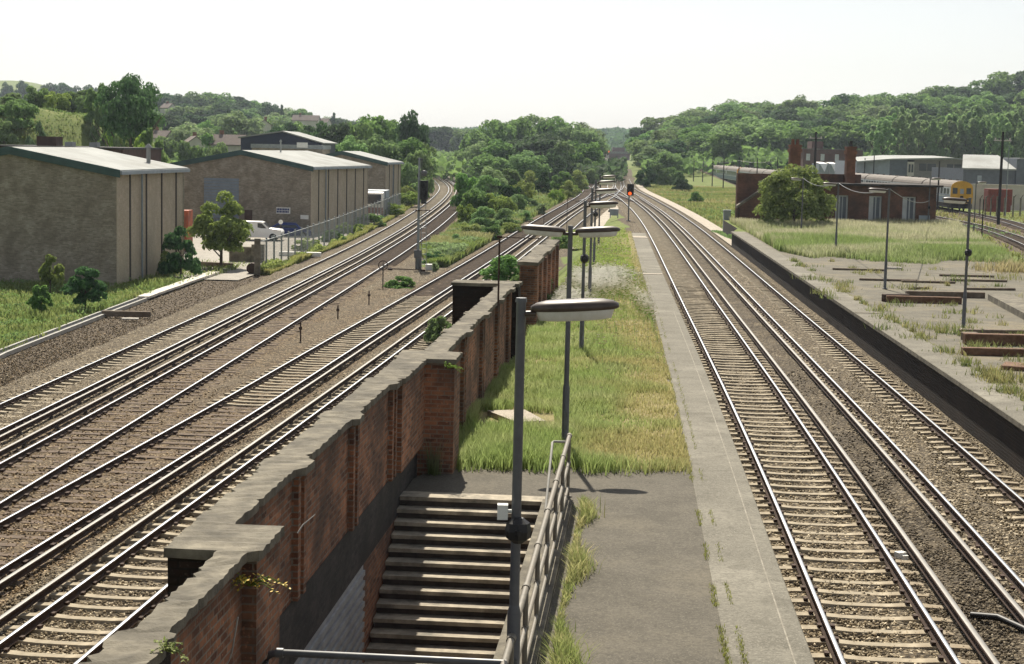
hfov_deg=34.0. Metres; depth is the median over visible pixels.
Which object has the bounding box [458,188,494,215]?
shrub
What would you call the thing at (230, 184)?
roller door
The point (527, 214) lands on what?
shrub
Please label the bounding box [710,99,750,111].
leafy tree
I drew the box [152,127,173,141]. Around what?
house
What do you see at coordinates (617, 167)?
hillside undergrowth
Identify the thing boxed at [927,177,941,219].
platform lamp
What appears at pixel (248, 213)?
door
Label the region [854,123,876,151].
leafy tree
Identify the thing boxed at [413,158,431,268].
signal post
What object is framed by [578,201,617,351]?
platform lamp
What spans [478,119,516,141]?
leafy tree
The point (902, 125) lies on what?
poplar
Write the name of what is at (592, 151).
leafy tree
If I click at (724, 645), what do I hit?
weeds
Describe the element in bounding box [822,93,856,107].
leafy tree
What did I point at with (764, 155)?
hillside undergrowth
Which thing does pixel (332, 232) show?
shrub
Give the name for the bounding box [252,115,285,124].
leafy tree
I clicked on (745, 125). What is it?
leafy tree
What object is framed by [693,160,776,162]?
overhead cable
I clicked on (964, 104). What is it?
leafy tree
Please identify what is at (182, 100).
leafy tree
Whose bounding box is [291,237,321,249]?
shrub
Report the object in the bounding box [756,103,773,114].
leafy tree
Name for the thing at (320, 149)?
brick building
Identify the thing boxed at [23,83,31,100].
leafy tree
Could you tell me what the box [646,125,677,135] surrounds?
leafy tree
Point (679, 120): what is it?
leafy tree
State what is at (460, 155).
leafy tree
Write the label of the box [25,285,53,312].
sapling
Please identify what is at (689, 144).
leafy tree
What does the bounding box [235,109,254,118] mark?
leafy tree
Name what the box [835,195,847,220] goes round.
window
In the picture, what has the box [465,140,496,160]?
leafy tree
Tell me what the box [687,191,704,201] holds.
shrub
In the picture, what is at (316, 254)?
concrete slab
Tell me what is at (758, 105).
leafy tree
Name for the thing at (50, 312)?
verge weeds
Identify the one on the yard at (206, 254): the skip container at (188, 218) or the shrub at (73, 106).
the skip container at (188, 218)
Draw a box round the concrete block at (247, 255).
[229,244,264,261]
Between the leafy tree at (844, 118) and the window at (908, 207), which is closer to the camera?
the window at (908, 207)
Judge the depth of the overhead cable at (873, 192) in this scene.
90.39 m
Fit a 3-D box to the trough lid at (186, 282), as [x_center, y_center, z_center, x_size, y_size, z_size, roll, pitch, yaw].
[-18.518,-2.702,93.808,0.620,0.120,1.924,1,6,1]
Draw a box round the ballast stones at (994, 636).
[705,369,1023,663]
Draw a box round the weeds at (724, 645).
[638,259,1022,663]
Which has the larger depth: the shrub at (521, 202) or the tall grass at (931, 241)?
the shrub at (521, 202)
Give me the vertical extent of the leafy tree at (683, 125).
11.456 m
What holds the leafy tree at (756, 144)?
on the ground at (620, 222)
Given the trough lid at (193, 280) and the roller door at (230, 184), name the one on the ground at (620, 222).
the trough lid at (193, 280)
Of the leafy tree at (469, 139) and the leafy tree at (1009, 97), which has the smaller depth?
the leafy tree at (469, 139)
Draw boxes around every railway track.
[0,177,451,443]
[0,177,459,517]
[0,182,622,663]
[0,183,598,597]
[575,186,625,202]
[588,184,636,201]
[605,179,999,663]
[622,180,1023,624]
[935,216,1023,251]
[938,207,1023,232]
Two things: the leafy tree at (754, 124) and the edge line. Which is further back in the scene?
the leafy tree at (754, 124)
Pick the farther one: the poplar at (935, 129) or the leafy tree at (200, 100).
the leafy tree at (200, 100)
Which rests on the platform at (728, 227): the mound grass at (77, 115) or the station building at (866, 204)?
the station building at (866, 204)
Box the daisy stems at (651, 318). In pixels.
[554,237,664,392]
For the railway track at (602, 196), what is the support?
on the ballast at (781, 356)
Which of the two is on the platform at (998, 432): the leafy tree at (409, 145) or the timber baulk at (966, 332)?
the timber baulk at (966, 332)
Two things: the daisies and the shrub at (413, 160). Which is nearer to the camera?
the daisies
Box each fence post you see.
[978,195,982,216]
[984,195,988,216]
[989,195,993,215]
[1003,195,1007,215]
[1012,195,1015,215]
[1019,195,1022,215]
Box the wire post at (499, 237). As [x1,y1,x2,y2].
[497,236,538,305]
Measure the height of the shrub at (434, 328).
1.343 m
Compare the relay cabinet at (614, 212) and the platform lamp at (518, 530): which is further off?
the relay cabinet at (614, 212)
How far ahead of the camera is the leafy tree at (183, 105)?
637.48 m
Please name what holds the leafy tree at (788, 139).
on the ground at (620, 222)
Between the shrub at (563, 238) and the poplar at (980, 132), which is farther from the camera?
the poplar at (980, 132)
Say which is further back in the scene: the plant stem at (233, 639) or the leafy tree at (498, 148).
the leafy tree at (498, 148)
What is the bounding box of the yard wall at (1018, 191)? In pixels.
[971,184,1023,210]
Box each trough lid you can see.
[137,293,157,298]
[151,290,166,294]
[155,287,174,291]
[165,284,183,288]
[173,281,190,285]
[183,279,197,282]
[188,276,204,280]
[197,274,212,277]
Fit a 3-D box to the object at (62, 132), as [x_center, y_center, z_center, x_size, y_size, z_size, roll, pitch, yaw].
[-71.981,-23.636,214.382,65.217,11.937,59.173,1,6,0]
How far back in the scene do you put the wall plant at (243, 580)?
14.64 m
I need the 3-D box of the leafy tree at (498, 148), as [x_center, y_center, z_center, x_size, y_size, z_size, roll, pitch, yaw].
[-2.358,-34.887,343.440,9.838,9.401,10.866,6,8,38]
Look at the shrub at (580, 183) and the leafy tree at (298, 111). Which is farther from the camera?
the leafy tree at (298, 111)
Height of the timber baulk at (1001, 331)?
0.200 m
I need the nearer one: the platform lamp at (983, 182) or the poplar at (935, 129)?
the platform lamp at (983, 182)
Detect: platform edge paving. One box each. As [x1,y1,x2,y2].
[632,233,813,663]
[731,231,1023,424]
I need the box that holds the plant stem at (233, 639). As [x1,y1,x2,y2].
[227,617,238,663]
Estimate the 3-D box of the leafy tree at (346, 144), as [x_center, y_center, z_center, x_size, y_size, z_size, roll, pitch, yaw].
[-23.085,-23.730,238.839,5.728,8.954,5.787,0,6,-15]
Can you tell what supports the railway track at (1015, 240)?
on the ballast at (1002, 226)
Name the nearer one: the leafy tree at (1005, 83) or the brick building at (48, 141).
the brick building at (48, 141)
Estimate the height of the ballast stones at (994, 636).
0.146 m
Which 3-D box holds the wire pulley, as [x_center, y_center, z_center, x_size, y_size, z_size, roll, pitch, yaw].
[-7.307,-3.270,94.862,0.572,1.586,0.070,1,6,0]
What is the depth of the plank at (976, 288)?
72.31 m
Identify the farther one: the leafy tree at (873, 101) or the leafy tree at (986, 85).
the leafy tree at (986, 85)
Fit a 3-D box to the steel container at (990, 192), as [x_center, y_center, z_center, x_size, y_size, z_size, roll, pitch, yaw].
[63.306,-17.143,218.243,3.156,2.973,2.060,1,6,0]
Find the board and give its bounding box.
[121,318,138,319]
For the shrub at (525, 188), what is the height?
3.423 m
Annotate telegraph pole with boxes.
[810,132,821,173]
[936,161,939,210]
[981,199,983,235]
[994,132,1011,224]
[1005,146,1009,215]
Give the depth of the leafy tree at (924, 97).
633.90 m
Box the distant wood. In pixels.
[353,120,644,154]
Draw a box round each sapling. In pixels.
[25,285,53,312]
[38,254,64,292]
[60,266,107,306]
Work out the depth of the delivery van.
136.20 m
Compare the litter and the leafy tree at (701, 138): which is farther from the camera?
the leafy tree at (701, 138)
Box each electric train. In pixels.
[701,164,742,182]
[739,167,781,173]
[855,172,972,210]
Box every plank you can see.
[832,268,883,270]
[859,278,917,280]
[901,280,955,283]
[939,274,993,276]
[950,279,1006,281]
[967,287,1015,290]
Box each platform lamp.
[497,297,618,663]
[521,224,619,440]
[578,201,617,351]
[588,188,616,295]
[592,180,614,264]
[597,175,615,244]
[791,178,803,227]
[823,182,838,248]
[868,188,890,288]
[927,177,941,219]
[942,197,971,328]
[973,181,986,231]
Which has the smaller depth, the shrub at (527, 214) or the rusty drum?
the rusty drum
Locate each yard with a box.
[168,268,254,279]
[184,214,387,268]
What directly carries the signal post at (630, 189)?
on the ballast at (781, 356)
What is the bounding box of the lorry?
[368,189,389,217]
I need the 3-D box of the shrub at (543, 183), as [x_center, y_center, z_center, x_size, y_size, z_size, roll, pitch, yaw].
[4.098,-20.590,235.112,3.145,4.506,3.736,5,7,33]
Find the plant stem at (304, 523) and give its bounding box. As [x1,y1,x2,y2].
[297,514,315,533]
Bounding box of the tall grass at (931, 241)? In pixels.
[729,216,1015,264]
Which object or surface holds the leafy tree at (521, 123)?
on the ground at (620, 222)
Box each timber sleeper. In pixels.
[102,310,150,316]
[201,261,233,267]
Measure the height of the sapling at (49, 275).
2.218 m
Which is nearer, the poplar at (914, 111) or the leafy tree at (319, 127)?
the leafy tree at (319, 127)
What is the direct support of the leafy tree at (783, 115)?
on the ground at (620, 222)
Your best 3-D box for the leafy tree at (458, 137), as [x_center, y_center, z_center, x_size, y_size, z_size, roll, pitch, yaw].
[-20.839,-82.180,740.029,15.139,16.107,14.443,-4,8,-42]
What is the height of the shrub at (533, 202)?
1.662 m
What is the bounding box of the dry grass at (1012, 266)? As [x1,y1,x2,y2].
[968,257,1023,273]
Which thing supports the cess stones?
on the ground at (620, 222)
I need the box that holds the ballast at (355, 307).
[0,264,489,663]
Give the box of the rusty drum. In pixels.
[246,262,253,273]
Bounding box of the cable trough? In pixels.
[0,297,146,358]
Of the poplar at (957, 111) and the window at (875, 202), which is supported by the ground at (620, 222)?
the poplar at (957, 111)
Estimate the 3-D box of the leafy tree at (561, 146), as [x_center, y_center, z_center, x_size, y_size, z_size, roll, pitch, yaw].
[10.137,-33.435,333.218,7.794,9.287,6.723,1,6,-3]
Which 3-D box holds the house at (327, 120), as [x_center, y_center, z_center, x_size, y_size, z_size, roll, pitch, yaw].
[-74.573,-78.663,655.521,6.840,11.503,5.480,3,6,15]
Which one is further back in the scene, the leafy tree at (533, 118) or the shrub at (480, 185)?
the leafy tree at (533, 118)
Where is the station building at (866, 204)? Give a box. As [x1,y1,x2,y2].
[735,139,943,221]
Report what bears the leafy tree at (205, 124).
on the ground at (620, 222)
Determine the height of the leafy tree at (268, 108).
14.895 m
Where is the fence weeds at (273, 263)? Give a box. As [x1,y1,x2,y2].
[260,197,415,270]
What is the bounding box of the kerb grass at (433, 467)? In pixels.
[420,439,446,476]
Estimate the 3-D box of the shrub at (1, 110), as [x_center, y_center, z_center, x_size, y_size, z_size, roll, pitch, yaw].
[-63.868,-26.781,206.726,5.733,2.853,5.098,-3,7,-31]
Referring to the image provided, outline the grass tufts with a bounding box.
[787,257,1023,409]
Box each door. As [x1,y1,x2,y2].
[204,178,238,220]
[245,210,251,220]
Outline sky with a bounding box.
[0,0,1023,128]
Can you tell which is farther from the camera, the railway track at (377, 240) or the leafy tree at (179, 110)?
the leafy tree at (179, 110)
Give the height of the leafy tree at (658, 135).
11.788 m
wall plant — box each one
[150,636,188,663]
[230,573,290,593]
[444,361,461,373]
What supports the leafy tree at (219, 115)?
on the ground at (620, 222)
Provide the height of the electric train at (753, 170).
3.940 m
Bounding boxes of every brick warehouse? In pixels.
[0,144,189,285]
[169,140,371,232]
[324,151,403,203]
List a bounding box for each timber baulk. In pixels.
[881,294,909,301]
[886,295,961,303]
[905,290,984,297]
[959,328,1023,333]
[961,332,977,339]
[961,347,1023,356]
[962,333,1023,345]
[1000,362,1023,370]
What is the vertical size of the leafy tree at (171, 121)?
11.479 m
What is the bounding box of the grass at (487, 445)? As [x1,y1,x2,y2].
[454,229,692,475]
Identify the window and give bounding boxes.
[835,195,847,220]
[868,196,881,220]
[902,197,915,220]
[919,163,926,170]
[927,164,935,170]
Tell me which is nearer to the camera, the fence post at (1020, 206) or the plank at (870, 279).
the plank at (870, 279)
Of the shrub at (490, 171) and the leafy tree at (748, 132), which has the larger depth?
the leafy tree at (748, 132)
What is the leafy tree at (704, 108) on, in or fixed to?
on the ground at (620, 222)
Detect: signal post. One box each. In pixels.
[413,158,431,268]
[626,184,633,220]
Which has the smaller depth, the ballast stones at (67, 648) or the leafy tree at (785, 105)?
the ballast stones at (67, 648)
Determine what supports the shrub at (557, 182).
on the ground at (620, 222)
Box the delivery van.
[242,220,284,240]
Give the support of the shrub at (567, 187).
on the ground at (620, 222)
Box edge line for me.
[674,313,795,663]
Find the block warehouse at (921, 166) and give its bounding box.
[835,155,962,177]
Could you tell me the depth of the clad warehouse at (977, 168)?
234.95 m
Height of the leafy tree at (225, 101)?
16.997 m
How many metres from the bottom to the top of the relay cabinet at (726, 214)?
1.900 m
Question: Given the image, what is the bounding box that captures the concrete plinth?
[988,294,1023,319]
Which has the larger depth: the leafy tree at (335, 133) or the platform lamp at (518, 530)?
the leafy tree at (335, 133)
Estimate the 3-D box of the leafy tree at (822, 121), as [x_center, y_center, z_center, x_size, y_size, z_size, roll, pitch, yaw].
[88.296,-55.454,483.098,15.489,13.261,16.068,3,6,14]
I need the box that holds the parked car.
[271,222,311,235]
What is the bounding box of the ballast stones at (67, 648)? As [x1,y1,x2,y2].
[0,368,356,663]
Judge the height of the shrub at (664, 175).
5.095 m
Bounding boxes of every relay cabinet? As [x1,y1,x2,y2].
[610,209,618,217]
[723,210,730,219]
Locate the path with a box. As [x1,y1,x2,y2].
[636,185,731,244]
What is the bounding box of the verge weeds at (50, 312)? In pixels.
[0,258,252,350]
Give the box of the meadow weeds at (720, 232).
[648,186,1023,238]
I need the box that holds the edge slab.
[642,273,662,274]
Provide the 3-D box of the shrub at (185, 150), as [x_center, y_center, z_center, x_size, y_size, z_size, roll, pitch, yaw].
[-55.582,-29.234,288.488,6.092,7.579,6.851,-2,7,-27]
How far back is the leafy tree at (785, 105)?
614.01 m
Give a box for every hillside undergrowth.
[126,113,466,179]
[431,155,627,182]
[639,102,1020,173]
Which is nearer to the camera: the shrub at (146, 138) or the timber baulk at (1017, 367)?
the timber baulk at (1017, 367)
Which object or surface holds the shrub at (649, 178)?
on the ground at (620, 222)
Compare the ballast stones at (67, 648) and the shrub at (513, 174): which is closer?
the ballast stones at (67, 648)
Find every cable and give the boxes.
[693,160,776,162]
[803,178,927,202]
[970,612,1023,632]
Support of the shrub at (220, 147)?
on the ground at (620, 222)
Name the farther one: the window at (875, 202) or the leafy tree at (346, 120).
the leafy tree at (346, 120)
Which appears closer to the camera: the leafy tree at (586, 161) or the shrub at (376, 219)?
the shrub at (376, 219)
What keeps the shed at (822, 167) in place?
on the ground at (620, 222)
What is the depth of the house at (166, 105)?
633.69 m
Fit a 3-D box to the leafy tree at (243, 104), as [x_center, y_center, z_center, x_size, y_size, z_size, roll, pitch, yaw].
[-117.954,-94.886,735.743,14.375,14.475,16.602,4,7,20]
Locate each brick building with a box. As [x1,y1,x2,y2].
[0,136,162,161]
[251,142,330,153]
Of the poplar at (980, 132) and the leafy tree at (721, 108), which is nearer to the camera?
the poplar at (980, 132)
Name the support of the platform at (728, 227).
on the ground at (620, 222)
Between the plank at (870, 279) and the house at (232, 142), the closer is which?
the plank at (870, 279)
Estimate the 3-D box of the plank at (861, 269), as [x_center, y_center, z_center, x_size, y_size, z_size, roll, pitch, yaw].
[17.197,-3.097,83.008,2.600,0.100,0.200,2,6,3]
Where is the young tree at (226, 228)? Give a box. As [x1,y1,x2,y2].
[186,190,254,267]
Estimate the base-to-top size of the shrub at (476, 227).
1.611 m
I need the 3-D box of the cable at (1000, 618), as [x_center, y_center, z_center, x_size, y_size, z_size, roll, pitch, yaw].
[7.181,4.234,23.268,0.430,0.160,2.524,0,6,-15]
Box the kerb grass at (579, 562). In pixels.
[531,494,608,663]
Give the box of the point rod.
[388,268,424,270]
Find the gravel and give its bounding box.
[575,205,618,247]
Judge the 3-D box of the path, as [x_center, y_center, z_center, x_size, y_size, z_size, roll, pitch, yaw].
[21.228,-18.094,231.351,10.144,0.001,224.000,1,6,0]
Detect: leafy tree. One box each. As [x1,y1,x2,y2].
[0,82,14,101]
[14,80,29,98]
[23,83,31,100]
[37,82,59,97]
[53,82,73,96]
[65,85,81,92]
[80,84,97,91]
[153,94,172,107]
[156,115,183,130]
[161,93,174,102]
[164,106,196,116]
[165,94,194,105]
[167,122,214,146]
[174,115,189,125]
[177,91,215,109]
[179,103,198,109]
[181,113,208,123]
[193,104,229,116]
[196,120,213,128]
[203,92,235,104]
[203,101,234,116]
[208,113,232,127]
[209,126,237,134]
[210,110,265,135]
[229,100,262,114]
[230,96,248,104]
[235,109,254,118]
[243,108,261,117]
[250,100,262,108]
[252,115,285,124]
[255,102,279,115]
[259,120,279,127]
[262,112,291,123]
[263,122,298,132]
[280,115,291,123]
[283,107,294,117]
[287,108,312,116]
[294,121,314,129]
[294,125,314,133]
[306,120,338,150]
[317,121,350,151]
[335,134,367,152]
[336,117,358,124]
[340,121,373,143]
[353,114,396,153]
[357,133,402,160]
[379,119,398,137]
[388,137,428,161]
[394,109,430,154]
[417,142,436,179]
[421,158,437,178]
[426,127,444,148]
[429,126,452,151]
[431,126,460,151]
[448,128,476,150]
[449,150,471,160]
[459,128,491,155]
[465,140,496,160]
[465,153,511,176]
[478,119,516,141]
[479,139,519,162]
[499,116,537,152]
[503,136,542,179]
[504,150,552,181]
[510,132,563,162]
[524,113,555,148]
[530,116,573,150]
[539,148,566,181]
[546,141,581,179]
[557,121,597,157]
[562,141,602,163]
[573,122,608,158]
[583,158,601,180]
[586,135,610,160]
[624,127,646,147]
[624,138,670,159]
[625,133,648,142]
[630,136,652,153]
[630,145,666,168]
[638,139,688,158]
[640,115,677,134]
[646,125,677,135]
[647,126,681,140]
[649,128,685,141]
[649,150,686,171]
[661,111,686,123]
[661,115,704,128]
[675,123,694,128]
[675,123,711,138]
[677,138,719,164]
[677,150,704,159]
[678,129,718,152]
[684,108,711,120]
[685,107,723,117]
[698,114,725,124]
[700,126,748,163]
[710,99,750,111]
[710,116,770,145]
[710,120,737,127]
[712,101,760,114]
[719,110,758,123]
[730,119,765,126]
[738,129,769,145]
[740,109,764,119]
[741,100,773,110]
[746,126,790,155]
[750,143,771,163]
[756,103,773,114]
[759,109,786,120]
[761,117,798,127]
[764,122,798,143]
[771,99,807,114]
[772,108,804,122]
[782,94,819,110]
[782,125,826,147]
[786,128,811,149]
[793,117,833,128]
[794,107,828,121]
[812,129,865,149]
[814,104,856,119]
[816,100,826,114]
[819,126,868,150]
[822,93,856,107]
[822,120,859,140]
[830,93,864,109]
[831,116,854,121]
[833,115,877,126]
[838,109,862,116]
[848,96,890,109]
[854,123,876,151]
[855,105,875,116]
[861,105,889,118]
[863,92,891,103]
[885,95,917,102]
[886,98,941,120]
[895,93,941,103]
[913,86,938,97]
[920,97,944,108]
[921,85,956,100]
[933,94,972,115]
[940,86,983,102]
[949,98,993,115]
[968,80,1000,102]
[970,91,1008,112]
[986,71,1021,96]
[999,92,1019,110]
[1013,70,1023,92]
[1013,89,1023,105]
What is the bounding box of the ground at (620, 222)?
[0,80,1023,384]
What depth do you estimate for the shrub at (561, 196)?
217.88 m
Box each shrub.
[0,92,21,104]
[0,96,29,105]
[0,105,4,116]
[0,119,19,142]
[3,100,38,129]
[23,85,50,107]
[23,120,45,144]
[43,91,71,110]
[65,90,86,104]
[65,92,77,110]
[75,94,89,112]
[83,83,104,124]
[89,101,103,141]
[91,112,107,146]
[105,131,118,146]
[113,134,125,146]
[133,134,140,146]
[138,127,154,145]
[152,137,169,162]
[154,135,177,158]
[157,225,202,276]
[158,250,169,266]
[177,140,204,160]
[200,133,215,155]
[206,142,227,155]
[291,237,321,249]
[321,229,346,241]
[337,222,364,233]
[355,213,386,226]
[383,276,415,288]
[384,203,404,214]
[398,191,420,204]
[400,185,416,199]
[401,149,433,194]
[401,162,423,198]
[422,251,448,263]
[423,316,451,342]
[450,172,479,207]
[456,203,475,222]
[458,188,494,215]
[459,222,480,231]
[464,175,500,209]
[470,206,500,227]
[479,226,501,239]
[479,254,519,280]
[480,166,507,193]
[483,193,517,217]
[493,208,520,228]
[497,168,522,189]
[497,179,527,203]
[501,222,521,232]
[510,180,536,198]
[510,275,552,299]
[511,194,527,211]
[518,210,533,221]
[521,170,537,186]
[527,170,551,193]
[528,198,541,206]
[536,204,546,213]
[547,189,564,201]
[550,171,573,191]
[551,234,567,249]
[559,180,578,198]
[571,169,588,189]
[574,185,581,194]
[582,168,598,183]
[634,167,657,186]
[650,163,672,185]
[666,167,678,184]
[671,171,692,189]
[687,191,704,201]
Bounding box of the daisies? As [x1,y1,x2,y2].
[551,236,663,387]
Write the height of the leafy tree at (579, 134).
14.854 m
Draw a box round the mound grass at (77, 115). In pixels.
[0,104,171,162]
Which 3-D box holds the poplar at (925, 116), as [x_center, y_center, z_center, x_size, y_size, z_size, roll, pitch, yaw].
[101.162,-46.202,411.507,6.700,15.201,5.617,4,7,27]
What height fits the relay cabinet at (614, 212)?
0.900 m
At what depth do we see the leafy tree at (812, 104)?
614.85 m
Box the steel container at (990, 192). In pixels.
[984,189,1012,211]
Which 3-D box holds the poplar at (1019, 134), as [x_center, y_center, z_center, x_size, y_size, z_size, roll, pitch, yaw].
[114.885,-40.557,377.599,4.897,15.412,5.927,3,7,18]
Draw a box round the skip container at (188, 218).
[184,210,192,241]
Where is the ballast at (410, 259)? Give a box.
[305,180,457,266]
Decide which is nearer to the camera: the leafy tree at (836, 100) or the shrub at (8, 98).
the shrub at (8, 98)
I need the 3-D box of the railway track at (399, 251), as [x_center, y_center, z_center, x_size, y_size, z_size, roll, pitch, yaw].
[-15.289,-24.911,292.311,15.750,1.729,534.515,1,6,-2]
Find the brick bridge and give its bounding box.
[609,147,630,159]
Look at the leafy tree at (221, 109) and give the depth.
616.94 m
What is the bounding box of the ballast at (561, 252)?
[448,184,606,266]
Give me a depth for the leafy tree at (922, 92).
651.41 m
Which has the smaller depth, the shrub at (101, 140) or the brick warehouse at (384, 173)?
the brick warehouse at (384, 173)
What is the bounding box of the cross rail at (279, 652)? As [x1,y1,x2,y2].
[262,648,503,663]
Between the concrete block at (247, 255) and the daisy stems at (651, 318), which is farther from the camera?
the concrete block at (247, 255)
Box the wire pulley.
[378,260,387,287]
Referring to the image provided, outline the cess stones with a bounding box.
[0,274,266,387]
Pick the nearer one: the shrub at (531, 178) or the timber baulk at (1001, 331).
the timber baulk at (1001, 331)
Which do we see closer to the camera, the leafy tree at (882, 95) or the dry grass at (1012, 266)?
the dry grass at (1012, 266)
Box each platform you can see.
[400,233,756,505]
[538,501,814,663]
[723,220,745,234]
[731,232,1023,476]
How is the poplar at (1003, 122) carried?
on the ground at (620, 222)
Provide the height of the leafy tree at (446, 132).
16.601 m
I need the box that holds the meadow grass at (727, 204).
[644,184,990,238]
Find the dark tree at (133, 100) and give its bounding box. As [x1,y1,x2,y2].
[94,72,166,146]
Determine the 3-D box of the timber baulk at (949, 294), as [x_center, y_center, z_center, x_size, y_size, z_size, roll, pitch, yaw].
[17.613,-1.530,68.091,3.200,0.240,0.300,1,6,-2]
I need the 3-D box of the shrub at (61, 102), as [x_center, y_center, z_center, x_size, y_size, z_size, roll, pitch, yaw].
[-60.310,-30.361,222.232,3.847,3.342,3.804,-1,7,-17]
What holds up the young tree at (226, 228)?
on the ground at (620, 222)
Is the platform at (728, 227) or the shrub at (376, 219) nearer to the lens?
the platform at (728, 227)
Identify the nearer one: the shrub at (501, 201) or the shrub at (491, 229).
the shrub at (491, 229)
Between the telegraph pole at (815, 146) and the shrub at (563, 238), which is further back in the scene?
the telegraph pole at (815, 146)
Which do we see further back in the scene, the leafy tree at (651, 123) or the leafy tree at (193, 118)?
the leafy tree at (651, 123)
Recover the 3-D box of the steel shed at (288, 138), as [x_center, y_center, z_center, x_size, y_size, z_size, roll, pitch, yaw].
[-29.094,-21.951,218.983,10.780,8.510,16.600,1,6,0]
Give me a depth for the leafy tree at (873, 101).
619.80 m
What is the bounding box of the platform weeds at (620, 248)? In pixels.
[559,227,637,282]
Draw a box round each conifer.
[278,104,284,114]
[330,112,338,124]
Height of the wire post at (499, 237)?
1.596 m
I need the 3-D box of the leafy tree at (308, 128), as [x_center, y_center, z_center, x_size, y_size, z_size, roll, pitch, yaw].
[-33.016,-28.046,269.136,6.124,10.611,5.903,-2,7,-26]
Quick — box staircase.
[364,491,572,663]
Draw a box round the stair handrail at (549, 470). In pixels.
[544,440,564,509]
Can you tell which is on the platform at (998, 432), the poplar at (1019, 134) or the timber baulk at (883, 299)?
the timber baulk at (883, 299)
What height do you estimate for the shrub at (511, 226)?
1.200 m
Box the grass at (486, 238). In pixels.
[419,189,574,266]
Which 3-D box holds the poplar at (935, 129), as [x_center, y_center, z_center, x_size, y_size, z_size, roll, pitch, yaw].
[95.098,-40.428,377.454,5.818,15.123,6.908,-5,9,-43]
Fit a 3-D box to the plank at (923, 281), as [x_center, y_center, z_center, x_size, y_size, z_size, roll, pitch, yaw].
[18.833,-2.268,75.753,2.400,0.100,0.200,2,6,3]
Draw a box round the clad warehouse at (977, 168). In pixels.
[931,154,1023,184]
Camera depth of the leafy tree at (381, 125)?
276.96 m
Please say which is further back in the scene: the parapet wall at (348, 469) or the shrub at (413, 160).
the shrub at (413, 160)
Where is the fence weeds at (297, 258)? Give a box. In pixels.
[260,192,428,274]
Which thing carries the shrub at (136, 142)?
on the ground at (620, 222)
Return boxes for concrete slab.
[279,251,320,256]
[487,409,545,423]
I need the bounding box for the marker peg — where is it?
[336,305,338,318]
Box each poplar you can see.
[865,117,896,155]
[866,109,891,152]
[881,106,909,138]
[881,112,906,150]
[889,112,916,154]
[893,106,917,142]
[907,119,929,155]
[909,114,919,123]
[913,113,934,141]
[915,120,937,154]
[922,119,950,156]
[929,113,941,123]
[937,113,967,152]
[937,114,959,144]
[937,120,965,159]
[952,106,969,124]
[952,114,976,158]
[964,111,979,153]
[966,116,992,154]
[970,104,983,144]
[981,114,1001,154]
[983,114,1013,156]
[1001,112,1023,157]
[1008,109,1018,142]
[1012,118,1023,157]
[1016,102,1023,123]
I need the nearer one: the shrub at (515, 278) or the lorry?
the shrub at (515, 278)
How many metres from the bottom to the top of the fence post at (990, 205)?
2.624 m
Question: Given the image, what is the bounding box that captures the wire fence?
[254,193,400,274]
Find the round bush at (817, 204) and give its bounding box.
[752,163,836,223]
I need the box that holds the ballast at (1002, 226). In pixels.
[936,211,1023,252]
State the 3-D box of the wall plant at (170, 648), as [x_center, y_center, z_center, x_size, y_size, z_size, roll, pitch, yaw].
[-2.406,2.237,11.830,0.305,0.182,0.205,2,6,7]
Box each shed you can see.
[238,131,337,152]
[812,162,827,173]
[827,162,834,173]
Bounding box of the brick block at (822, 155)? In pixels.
[801,141,863,172]
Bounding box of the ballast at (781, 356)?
[602,180,1023,663]
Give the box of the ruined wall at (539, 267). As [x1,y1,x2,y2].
[517,239,559,337]
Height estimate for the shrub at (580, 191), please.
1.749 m
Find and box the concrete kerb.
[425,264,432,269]
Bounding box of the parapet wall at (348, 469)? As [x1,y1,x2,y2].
[78,279,522,663]
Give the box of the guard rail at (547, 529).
[500,433,571,663]
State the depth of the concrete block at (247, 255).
113.48 m
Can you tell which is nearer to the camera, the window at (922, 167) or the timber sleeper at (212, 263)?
the timber sleeper at (212, 263)
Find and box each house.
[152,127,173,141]
[159,101,174,113]
[185,132,204,148]
[208,130,246,151]
[261,117,272,132]
[291,113,320,129]
[320,118,331,126]
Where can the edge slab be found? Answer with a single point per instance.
(653, 273)
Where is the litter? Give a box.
[894,551,908,559]
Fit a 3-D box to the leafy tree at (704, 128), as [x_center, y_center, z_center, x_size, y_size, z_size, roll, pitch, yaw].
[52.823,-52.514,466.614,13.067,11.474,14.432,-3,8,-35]
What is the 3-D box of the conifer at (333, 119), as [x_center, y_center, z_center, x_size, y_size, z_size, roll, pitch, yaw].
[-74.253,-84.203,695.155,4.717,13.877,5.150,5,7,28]
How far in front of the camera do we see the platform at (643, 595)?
21.41 m
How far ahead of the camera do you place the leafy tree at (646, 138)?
492.63 m

